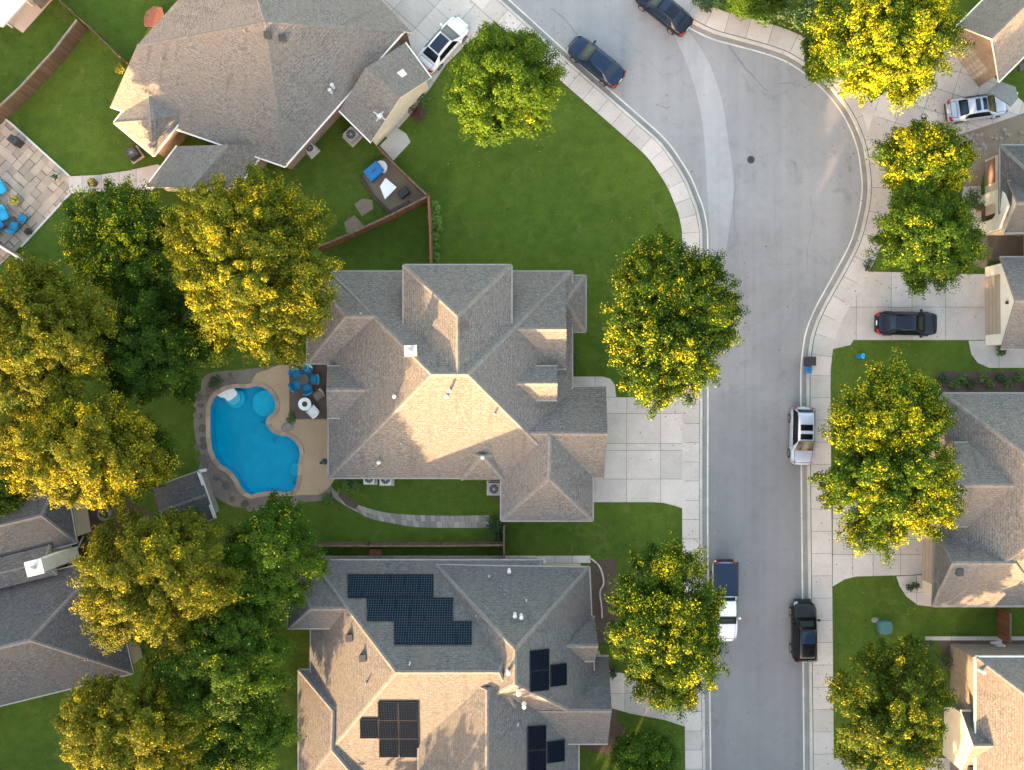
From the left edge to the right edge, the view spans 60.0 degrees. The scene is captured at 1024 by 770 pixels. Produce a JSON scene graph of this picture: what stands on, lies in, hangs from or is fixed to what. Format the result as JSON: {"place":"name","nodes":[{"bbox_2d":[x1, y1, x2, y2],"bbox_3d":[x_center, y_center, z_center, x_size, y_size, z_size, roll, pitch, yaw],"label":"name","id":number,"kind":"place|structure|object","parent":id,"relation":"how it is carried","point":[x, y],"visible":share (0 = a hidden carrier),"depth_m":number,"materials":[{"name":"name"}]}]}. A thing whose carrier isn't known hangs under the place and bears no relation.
{"place":"outdoors","nodes":[
{"label":"outdoors","id":0,"kind":"place"},
{"bbox_2d":[0,121,69,264],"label":"stone patio","id":1,"kind":"structure","parent":0,"point":[27,169],"depth_m":68.88,"materials":[{"name":"stone"}]},
{"bbox_2d":[0,204,10,220],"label":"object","id":2,"kind":"object","parent":1,"relation":"on","point":[4,214],"visible":1,"depth_m":68.39,"materials":[{"name":"fabric"}]},
{"bbox_2d":[4,222,21,233],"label":"patio chair","id":3,"kind":"object","parent":1,"relation":"on","point":[13,227],"visible":1,"depth_m":68.39,"materials":[{"name":"plastic"}]},
{"bbox_2d":[8,195,21,205],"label":"potted plant","id":4,"kind":"object","parent":1,"relation":"on","point":[14,200],"visible":1,"depth_m":68.24,"materials":[{"name":"plant"}]},
{"bbox_2d":[7,134,24,148],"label":"barbecue grill","id":5,"kind":"object","parent":1,"relation":"on","point":[16,141],"visible":1,"depth_m":67.94,"materials":[{"name":"metal"}]},
{"bbox_2d":[193,365,338,511],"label":"flagstone paving","id":6,"kind":"structure","parent":0,"point":[224,488],"depth_m":68.89,"materials":[{"name":"stone"}]},
{"bbox_2d":[207,374,223,388],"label":"shrub","id":7,"kind":"object","parent":6,"relation":"on","point":[213,384],"visible":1,"depth_m":68.46,"materials":[{"name":"green plant"}]},
{"bbox_2d":[290,362,326,418],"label":"patio","id":8,"kind":"structure","parent":0,"point":[297,396],"depth_m":68.83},
{"bbox_2d":[288,366,302,380],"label":"patio chair","id":9,"kind":"object","parent":8,"relation":"on","point":[295,373],"visible":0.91,"depth_m":68.35,"materials":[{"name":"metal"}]},
{"bbox_2d":[288,377,303,391],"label":"patio chair","id":10,"kind":"object","parent":8,"relation":"on","point":[294,385],"visible":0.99,"depth_m":68.35,"materials":[{"name":"plastic"}]},
{"bbox_2d":[298,398,310,410],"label":"patio table","id":11,"kind":"object","parent":8,"relation":"on","point":[304,404],"visible":1,"depth_m":68.21,"materials":[{"name":"white plastic"}]},
{"bbox_2d":[300,382,312,395],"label":"patio chair","id":12,"kind":"object","parent":8,"relation":"on","point":[307,389],"visible":0.95,"depth_m":68.35,"materials":[{"name":"fabric"}]},
{"bbox_2d":[306,404,319,418],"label":"patio chair","id":13,"kind":"object","parent":8,"relation":"on","point":[313,411],"visible":1,"depth_m":68.35,"materials":[{"name":"fabric"}]},
{"bbox_2d":[308,374,319,384],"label":"patio chair","id":14,"kind":"object","parent":8,"relation":"on","point":[314,379],"visible":1,"depth_m":68.35,"materials":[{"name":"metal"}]},
{"bbox_2d":[313,388,324,401],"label":"patio chair","id":15,"kind":"object","parent":8,"relation":"on","point":[318,394],"visible":1,"depth_m":68.35,"materials":[{"name":"brown wicker"}]},
{"bbox_2d":[330,485,488,527],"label":"garden path","id":16,"kind":"structure","parent":0,"point":[435,521],"depth_m":68.88,"materials":[{"name":"stone"}]},
{"bbox_2d":[338,494,357,508],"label":"path patch","id":17,"kind":"object","parent":16,"relation":"on","point":[347,500],"visible":1,"depth_m":68.86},
{"bbox_2d":[0,0,1023,769],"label":"lawn","id":18,"kind":"structure","parent":0,"point":[588,194],"depth_m":68.90,"materials":[{"name":"green plant"}]},
{"bbox_2d":[0,463,31,517],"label":"leafy tree","id":19,"kind":"object","parent":18,"relation":"on","point":[10,501],"visible":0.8,"depth_m":64.10,"materials":[{"name":"green plant"}]},
{"bbox_2d":[0,241,54,280],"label":"timber fence","id":20,"kind":"object","parent":18,"relation":"on","point":[7,249],"visible":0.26,"depth_m":67.94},
{"bbox_2d":[8,0,51,32],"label":"patio slab","id":21,"kind":"structure","parent":18,"relation":"on","point":[24,17],"depth_m":68.88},
{"bbox_2d":[0,0,33,27],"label":"patio cover","id":22,"kind":"object","parent":21,"relation":"on","point":[9,9],"visible":1,"depth_m":66.26,"materials":[{"name":"metal"}]},
{"bbox_2d":[5,119,69,247],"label":"patio edging","id":23,"kind":"object","parent":18,"relation":"on","point":[57,207],"visible":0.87,"depth_m":68.81,"materials":[{"name":"concrete"}]},
{"bbox_2d":[0,19,87,123],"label":"timber fence","id":24,"kind":"object","parent":18,"relation":"on","point":[38,76],"visible":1,"depth_m":67.94,"materials":[{"name":"wood"}]},
{"bbox_2d":[0,246,122,430],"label":"leafy tree","id":25,"kind":"object","parent":18,"relation":"on","point":[42,311],"visible":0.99,"depth_m":59.22,"materials":[{"name":"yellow plant"}]},
{"bbox_2d":[0,476,142,706],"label":"house","id":26,"kind":"structure","parent":18,"relation":"on","point":[46,648],"depth_m":65.02,"materials":[{"name":"white paint"}]},
{"bbox_2d":[0,379,183,516],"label":"leafy tree","id":27,"kind":"object","parent":18,"relation":"on","point":[62,458],"visible":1,"depth_m":59.52,"materials":[{"name":"yellow plant"}]},
{"bbox_2d":[59,0,128,64],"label":"timber fence","id":28,"kind":"object","parent":18,"relation":"on","point":[105,42],"visible":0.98,"depth_m":67.42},
{"bbox_2d":[54,170,194,303],"bbox_3d":[-27.147,-10.337,64.421,10.499,9.069,9.770,0,90,0],"label":"leafy tree","id":29,"kind":"object","parent":18,"relation":"on","point":[125,224],"visible":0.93,"depth_m":61.58,"materials":[{"name":"green plant"}]},
{"bbox_2d":[47,663,212,769],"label":"leafy tree","id":30,"kind":"object","parent":18,"relation":"on","point":[122,728],"visible":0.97,"depth_m":59.64,"materials":[{"name":"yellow plant"}]},
{"bbox_2d":[124,145,144,163],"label":"air conditioner","id":31,"kind":"object","parent":18,"relation":"on","point":[134,154],"visible":1,"depth_m":68.13,"materials":[{"name":"metal"}]},
{"bbox_2d":[125,417,179,506],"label":"leafy tree","id":32,"kind":"object","parent":18,"relation":"on","point":[161,438],"visible":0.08,"depth_m":64.61,"materials":[{"name":"green plant"}]},
{"bbox_2d":[144,6,164,28],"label":"patio umbrella","id":33,"kind":"object","parent":18,"relation":"on","point":[154,15],"visible":0.76,"depth_m":68.14,"materials":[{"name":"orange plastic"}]},
{"bbox_2d":[94,277,219,408],"bbox_3d":[-25.111,-3.045,64.514,9.154,8.879,9.650,0,90,0],"label":"leafy tree","id":34,"kind":"object","parent":18,"relation":"on","point":[150,349],"visible":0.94,"depth_m":61.72,"materials":[{"name":"green plant"}]},
{"bbox_2d":[67,503,247,663],"bbox_3d":[-23.992,13.523,62.660,12.081,12.589,10.842,0,90,0],"label":"leafy tree","id":35,"kind":"object","parent":18,"relation":"on","point":[160,583],"visible":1,"depth_m":58.71,"materials":[{"name":"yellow plant"}]},
{"bbox_2d":[147,505,212,549],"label":"leafy tree","id":36,"kind":"object","parent":18,"relation":"on","point":[198,514],"visible":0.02,"depth_m":65.27,"materials":[{"name":"green plant"}]},
{"bbox_2d":[152,468,219,522],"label":"pool shed","id":37,"kind":"structure","parent":18,"relation":"on","point":[194,489],"depth_m":66.46,"materials":[{"name":"metal"}]},
{"bbox_2d":[139,594,297,730],"bbox_3d":[-20.735,18.934,63.825,11.257,10.259,11.078,0,90,0],"label":"leafy tree","id":38,"kind":"object","parent":18,"relation":"on","point":[225,665],"visible":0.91,"depth_m":60.70,"materials":[{"name":"green plant"}]},
{"bbox_2d":[191,680,306,769],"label":"leafy tree","id":39,"kind":"object","parent":18,"relation":"on","point":[232,745],"visible":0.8,"depth_m":61.83,"materials":[{"name":"green plant"}]},
{"bbox_2d":[158,158,344,371],"bbox_3d":[-17.577,-8.290,62.329,12.829,13.250,14.824,0,90,0],"label":"leafy tree","id":40,"kind":"object","parent":18,"relation":"on","point":[245,291],"visible":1,"depth_m":58.44,"materials":[{"name":"yellow plant"}]},
{"bbox_2d":[110,0,431,190],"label":"house","id":41,"kind":"structure","parent":18,"relation":"on","point":[241,84],"depth_m":64.72,"materials":[{"name":"grey metal"}]},
{"bbox_2d":[216,488,330,618],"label":"leafy tree","id":42,"kind":"object","parent":18,"relation":"on","point":[266,556],"visible":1,"depth_m":61.45,"materials":[{"name":"green plant"}]},
{"bbox_2d":[251,365,333,495],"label":"pool deck","id":43,"kind":"structure","parent":18,"relation":"on","point":[310,435],"depth_m":68.84,"materials":[{"name":"beige concrete"}]},
{"bbox_2d":[206,382,303,498],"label":"swimming pool","id":44,"kind":"structure","parent":43,"relation":"in","point":[253,452],"depth_m":70.25,"materials":[{"name":"liquid"}]},
{"bbox_2d":[305,143,319,158],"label":"air conditioner","id":45,"kind":"object","parent":18,"relation":"on","point":[312,150],"visible":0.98,"depth_m":68.24,"materials":[{"name":"metal"}]},
{"bbox_2d":[342,479,361,493],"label":"shrub","id":46,"kind":"object","parent":18,"relation":"on","point":[355,485],"visible":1,"depth_m":68.36,"materials":[{"name":"green plant"}]},
{"bbox_2d":[342,126,362,146],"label":"air conditioner","id":47,"kind":"object","parent":18,"relation":"on","point":[352,136],"visible":0.98,"depth_m":68.09,"materials":[{"name":"metal"}]},
{"bbox_2d":[317,145,428,251],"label":"timber fence","id":48,"kind":"object","parent":18,"relation":"on","point":[367,227],"visible":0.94,"depth_m":67.71,"materials":[{"name":"wood"}]},
{"bbox_2d":[314,540,502,546],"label":"timber fence","id":49,"kind":"object","parent":18,"relation":"on","point":[472,543],"visible":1,"depth_m":67.74,"materials":[{"name":"wood"}]},
{"bbox_2d":[408,105,427,123],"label":"shrub","id":50,"kind":"object","parent":18,"relation":"on","point":[419,113],"visible":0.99,"depth_m":68.35,"materials":[{"name":"brown plant"}]},
{"bbox_2d":[417,93,434,108],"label":"shrub","id":51,"kind":"object","parent":18,"relation":"on","point":[424,101],"visible":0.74,"depth_m":68.35,"materials":[{"name":"green plant"}]},
{"bbox_2d":[428,196,432,263],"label":"timber fence","id":52,"kind":"object","parent":18,"relation":"on","point":[430,231],"visible":0.94,"depth_m":67.15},
{"bbox_2d":[287,557,611,769],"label":"house","id":53,"kind":"structure","parent":18,"relation":"on","point":[464,663],"depth_m":63.70,"materials":[{"name":"metal"}]},
{"bbox_2d":[306,264,607,521],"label":"house","id":54,"kind":"structure","parent":18,"relation":"on","point":[461,372],"depth_m":64.19,"materials":[{"name":"metal"}]},
{"bbox_2d":[487,480,499,494],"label":"air conditioner","id":55,"kind":"object","parent":18,"relation":"on","point":[493,487],"visible":0.94,"depth_m":68.09,"materials":[{"name":"metal"}]},
{"bbox_2d":[483,514,505,534],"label":"shrub","id":56,"kind":"object","parent":18,"relation":"on","point":[496,528],"visible":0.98,"depth_m":68.35,"materials":[{"name":"green plant"}]},
{"bbox_2d":[442,21,568,147],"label":"leafy tree","id":57,"kind":"object","parent":18,"relation":"on","point":[506,70],"visible":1,"depth_m":61.38,"materials":[{"name":"green plant"}]},
{"bbox_2d":[607,724,683,769],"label":"leafy tree","id":58,"kind":"object","parent":18,"relation":"on","point":[648,749],"visible":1,"depth_m":65.31,"materials":[{"name":"green plant"}]},
{"bbox_2d":[602,530,731,723],"bbox_3d":[11.433,17.383,64.060,9.703,9.789,12.747,-25,90,0],"label":"leafy tree","id":59,"kind":"object","parent":18,"relation":"on","point":[668,634],"visible":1,"depth_m":61.40,"materials":[{"name":"green plant"}]},
{"bbox_2d":[599,222,750,420],"bbox_3d":[11.471,-4.473,64.156,10.628,9.591,13.925,0,90,0],"label":"leafy tree","id":60,"kind":"object","parent":18,"relation":"on","point":[682,324],"visible":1,"depth_m":60.94,"materials":[{"name":"green plant"}]},
{"bbox_2d":[722,0,788,20],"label":"leafy tree","id":61,"kind":"object","parent":18,"relation":"on","point":[756,9],"visible":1,"depth_m":66.05,"materials":[{"name":"green plant"}]},
{"bbox_2d":[771,0,795,25],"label":"shrub","id":62,"kind":"object","parent":18,"relation":"on","point":[783,18],"visible":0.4,"depth_m":67.99,"materials":[{"name":"green plant"}]},
{"bbox_2d":[788,2,814,34],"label":"shrub","id":63,"kind":"object","parent":18,"relation":"on","point":[795,19],"visible":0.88,"depth_m":68.13,"materials":[{"name":"green plant"}]},
{"bbox_2d":[798,0,820,16],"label":"shrub","id":64,"kind":"object","parent":18,"relation":"on","point":[811,2],"visible":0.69,"depth_m":67.99,"materials":[{"name":"green plant"}]},
{"bbox_2d":[799,21,836,84],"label":"leafy tree","id":65,"kind":"object","parent":18,"relation":"on","point":[808,41],"visible":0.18,"depth_m":66.34,"materials":[{"name":"green plant"}]},
{"bbox_2d":[876,620,892,634],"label":"utility cover","id":66,"kind":"object","parent":18,"relation":"on","point":[884,627],"visible":1,"depth_m":68.47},
{"bbox_2d":[806,347,969,568],"bbox_3d":[26.875,5.239,64.404,11.898,9.107,14.283,-27,90,0],"label":"leafy tree","id":67,"kind":"object","parent":18,"relation":"on","point":[892,481],"visible":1,"depth_m":61.86,"materials":[{"name":"green plant"}]},
{"bbox_2d":[801,0,978,115],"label":"leafy tree","id":68,"kind":"object","parent":18,"relation":"on","point":[892,51],"visible":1,"depth_m":60.94,"materials":[{"name":"yellow plant"}]},
{"bbox_2d":[823,629,958,769],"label":"leafy tree","id":69,"kind":"object","parent":18,"relation":"on","point":[896,726],"visible":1,"depth_m":61.41,"materials":[{"name":"green plant"}]},
{"bbox_2d":[866,113,983,204],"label":"leafy tree","id":70,"kind":"object","parent":18,"relation":"on","point":[924,156],"visible":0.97,"depth_m":63.51,"materials":[{"name":"yellow plant"}]},
{"bbox_2d":[863,183,993,300],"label":"leafy tree","id":71,"kind":"object","parent":18,"relation":"on","point":[932,239],"visible":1,"depth_m":63.50,"materials":[{"name":"green plant"}]},
{"bbox_2d":[937,654,953,670],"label":"shrub","id":72,"kind":"object","parent":18,"relation":"on","point":[944,667],"visible":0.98,"depth_m":68.39,"materials":[{"name":"green plant"}]},
{"bbox_2d":[922,392,1023,606],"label":"house","id":73,"kind":"structure","parent":18,"relation":"on","point":[976,559],"depth_m":64.47,"materials":[{"name":"metal"}]},
{"bbox_2d":[922,537,932,583],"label":"garage door","id":74,"kind":"structure","parent":73,"relation":"in","point":[927,557],"depth_m":68.05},
{"bbox_2d":[942,644,1023,769],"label":"house","id":75,"kind":"structure","parent":18,"relation":"on","point":[984,719],"depth_m":64.17,"materials":[{"name":"metal"}]},
{"bbox_2d":[949,0,1023,106],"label":"house","id":76,"kind":"structure","parent":18,"relation":"on","point":[995,29],"depth_m":65.26,"materials":[{"name":"stone"}]},
{"bbox_2d":[951,37,987,80],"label":"garage door","id":77,"kind":"structure","parent":76,"relation":"in","point":[972,64],"depth_m":67.76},
{"bbox_2d":[979,144,1023,234],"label":"house","id":78,"kind":"structure","parent":18,"relation":"on","point":[1002,213],"depth_m":65.76,"materials":[{"name":"white paint"}]},
{"bbox_2d":[985,154,996,185],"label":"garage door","id":79,"kind":"structure","parent":78,"relation":"in","point":[989,171],"depth_m":68.06,"materials":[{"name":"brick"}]},
{"bbox_2d":[985,256,1023,349],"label":"house","id":80,"kind":"structure","parent":18,"relation":"on","point":[1004,303],"depth_m":66.00,"materials":[{"name":"metal"}]},
{"bbox_2d":[985,274,1000,334],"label":"garage door","id":81,"kind":"structure","parent":80,"relation":"in","point":[992,283],"depth_m":67.78,"materials":[{"name":"metal"}]},
{"bbox_2d":[997,607,1011,643],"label":"timber fence","id":82,"kind":"object","parent":18,"relation":"on","point":[1004,624],"visible":0.98,"depth_m":67.90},
{"bbox_2d":[69,164,1023,725],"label":"footpath","id":83,"kind":"structure","parent":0,"point":[621,692],"depth_m":68.88,"materials":[{"name":"concrete"}]},
{"bbox_2d":[965,187,984,210],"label":"shrub","id":84,"kind":"object","parent":83,"relation":"on","point":[976,196],"visible":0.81,"depth_m":68.29,"materials":[{"name":"green plant"}]},
{"bbox_2d":[73,371,1023,754],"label":"mulch bed","id":85,"kind":"object","parent":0,"point":[609,569],"visible":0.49,"depth_m":68.89,"materials":[{"name":"soil"}]},
{"bbox_2d":[97,507,111,520],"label":"fire pit","id":86,"kind":"object","parent":85,"relation":"on","point":[101,515],"visible":0.69,"depth_m":68.66,"materials":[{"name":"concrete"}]},
{"bbox_2d":[590,558,603,617],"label":"curved edging","id":87,"kind":"object","parent":85,"relation":"on","point":[601,587],"visible":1,"depth_m":68.82,"materials":[{"name":"concrete"}]},
{"bbox_2d":[472,0,891,769],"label":"sidewalk","id":88,"kind":"structure","parent":0,"point":[664,166],"depth_m":68.87,"materials":[{"name":"concrete"}]},
{"bbox_2d":[692,0,714,12],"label":"shrub","id":89,"kind":"object","parent":88,"relation":"on","point":[706,5],"visible":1,"depth_m":68.19,"materials":[{"name":"green plant"}]},
{"bbox_2d":[344,115,1023,267],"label":"dirt","id":90,"kind":"structure","parent":0,"point":[1013,126],"depth_m":68.89,"materials":[{"name":"soil"}]},
{"bbox_2d":[363,161,383,182],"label":"storage box","id":91,"kind":"object","parent":90,"relation":"on","point":[374,171],"visible":1,"depth_m":68.20,"materials":[{"name":"blue plastic"}]},
{"bbox_2d":[360,176,391,213],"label":"timber edging","id":92,"kind":"object","parent":90,"relation":"on","point":[377,200],"visible":0.83,"depth_m":68.76,"materials":[{"name":"brown wood"}]},
{"bbox_2d":[380,178,396,198],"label":"garden table","id":93,"kind":"object","parent":90,"relation":"on","point":[387,187],"visible":1,"depth_m":68.14,"materials":[{"name":"white plastic"}]},
{"bbox_2d":[511,0,861,769],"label":"road","id":94,"kind":"structure","parent":0,"point":[797,140],"depth_m":69.00,"materials":[{"name":"asphalt"}]},
{"bbox_2d":[566,35,625,88],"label":"parked car","id":95,"kind":"object","parent":94,"relation":"on","point":[601,65],"visible":1,"depth_m":67.97,"materials":[{"name":"blue paint"}]},
{"bbox_2d":[635,0,693,36],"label":"parked car","id":96,"kind":"object","parent":94,"relation":"on","point":[673,17],"visible":1,"depth_m":67.91,"materials":[{"name":"blue paint"}]},
{"bbox_2d":[498,0,870,769],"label":"gutter","id":97,"kind":"object","parent":94,"relation":"on","point":[704,246],"visible":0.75,"depth_m":68.99,"materials":[{"name":"concrete"}]},
{"bbox_2d":[803,356,815,365],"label":"wheelie bin","id":98,"kind":"object","parent":97,"relation":"on","point":[809,361],"visible":1,"depth_m":67.75,"materials":[{"name":"black plastic"}]},
{"bbox_2d":[550,8,850,769],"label":"road cracks","id":99,"kind":"object","parent":94,"relation":"on","point":[748,71],"visible":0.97,"depth_m":68.99,"materials":[{"name":"asphalt"}]},
{"bbox_2d":[674,31,732,283],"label":"concrete strip","id":100,"kind":"structure","parent":94,"relation":"on","point":[719,173],"depth_m":69.00,"materials":[{"name":"concrete"}]},
{"bbox_2d":[710,559,740,640],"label":"parked pickup","id":101,"kind":"object","parent":94,"relation":"on","point":[724,572],"visible":0.69,"depth_m":67.90,"materials":[{"name":"white paint"}]},
{"bbox_2d":[787,407,817,464],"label":"parked suv","id":102,"kind":"object","parent":94,"relation":"on","point":[802,447],"visible":1,"depth_m":67.70,"materials":[{"name":"silver paint"}]},
{"bbox_2d":[789,599,820,662],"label":"parked suv","id":103,"kind":"object","parent":94,"relation":"on","point":[803,643],"visible":1,"depth_m":67.71,"materials":[{"name":"black paint"}]},
{"bbox_2d":[380,0,1023,769],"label":"driveway","id":104,"kind":"structure","parent":0,"point":[644,464],"depth_m":68.88,"materials":[{"name":"concrete"}]},
{"bbox_2d":[417,15,469,73],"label":"parked car","id":105,"kind":"object","parent":104,"relation":"on","point":[444,42],"visible":0.91,"depth_m":67.81,"materials":[{"name":"white paint"}]},
{"bbox_2d":[415,0,1018,764],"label":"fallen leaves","id":106,"kind":"object","parent":104,"relation":"on","point":[787,306],"visible":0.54,"depth_m":68.85,"materials":[{"name":"yellow plant"}]},
{"bbox_2d":[874,309,936,337],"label":"parked car","id":107,"kind":"object","parent":104,"relation":"on","point":[920,324],"visible":1,"depth_m":67.79,"materials":[{"name":"blue paint"}]},
{"bbox_2d":[944,93,1007,123],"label":"parked car","id":108,"kind":"object","parent":104,"relation":"on","point":[969,108],"visible":0.88,"depth_m":67.78,"materials":[{"name":"silver paint"}]},
{"bbox_2d":[987,235,1023,260],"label":"courtyard","id":109,"kind":"structure","parent":0,"point":[1009,245],"depth_m":68.88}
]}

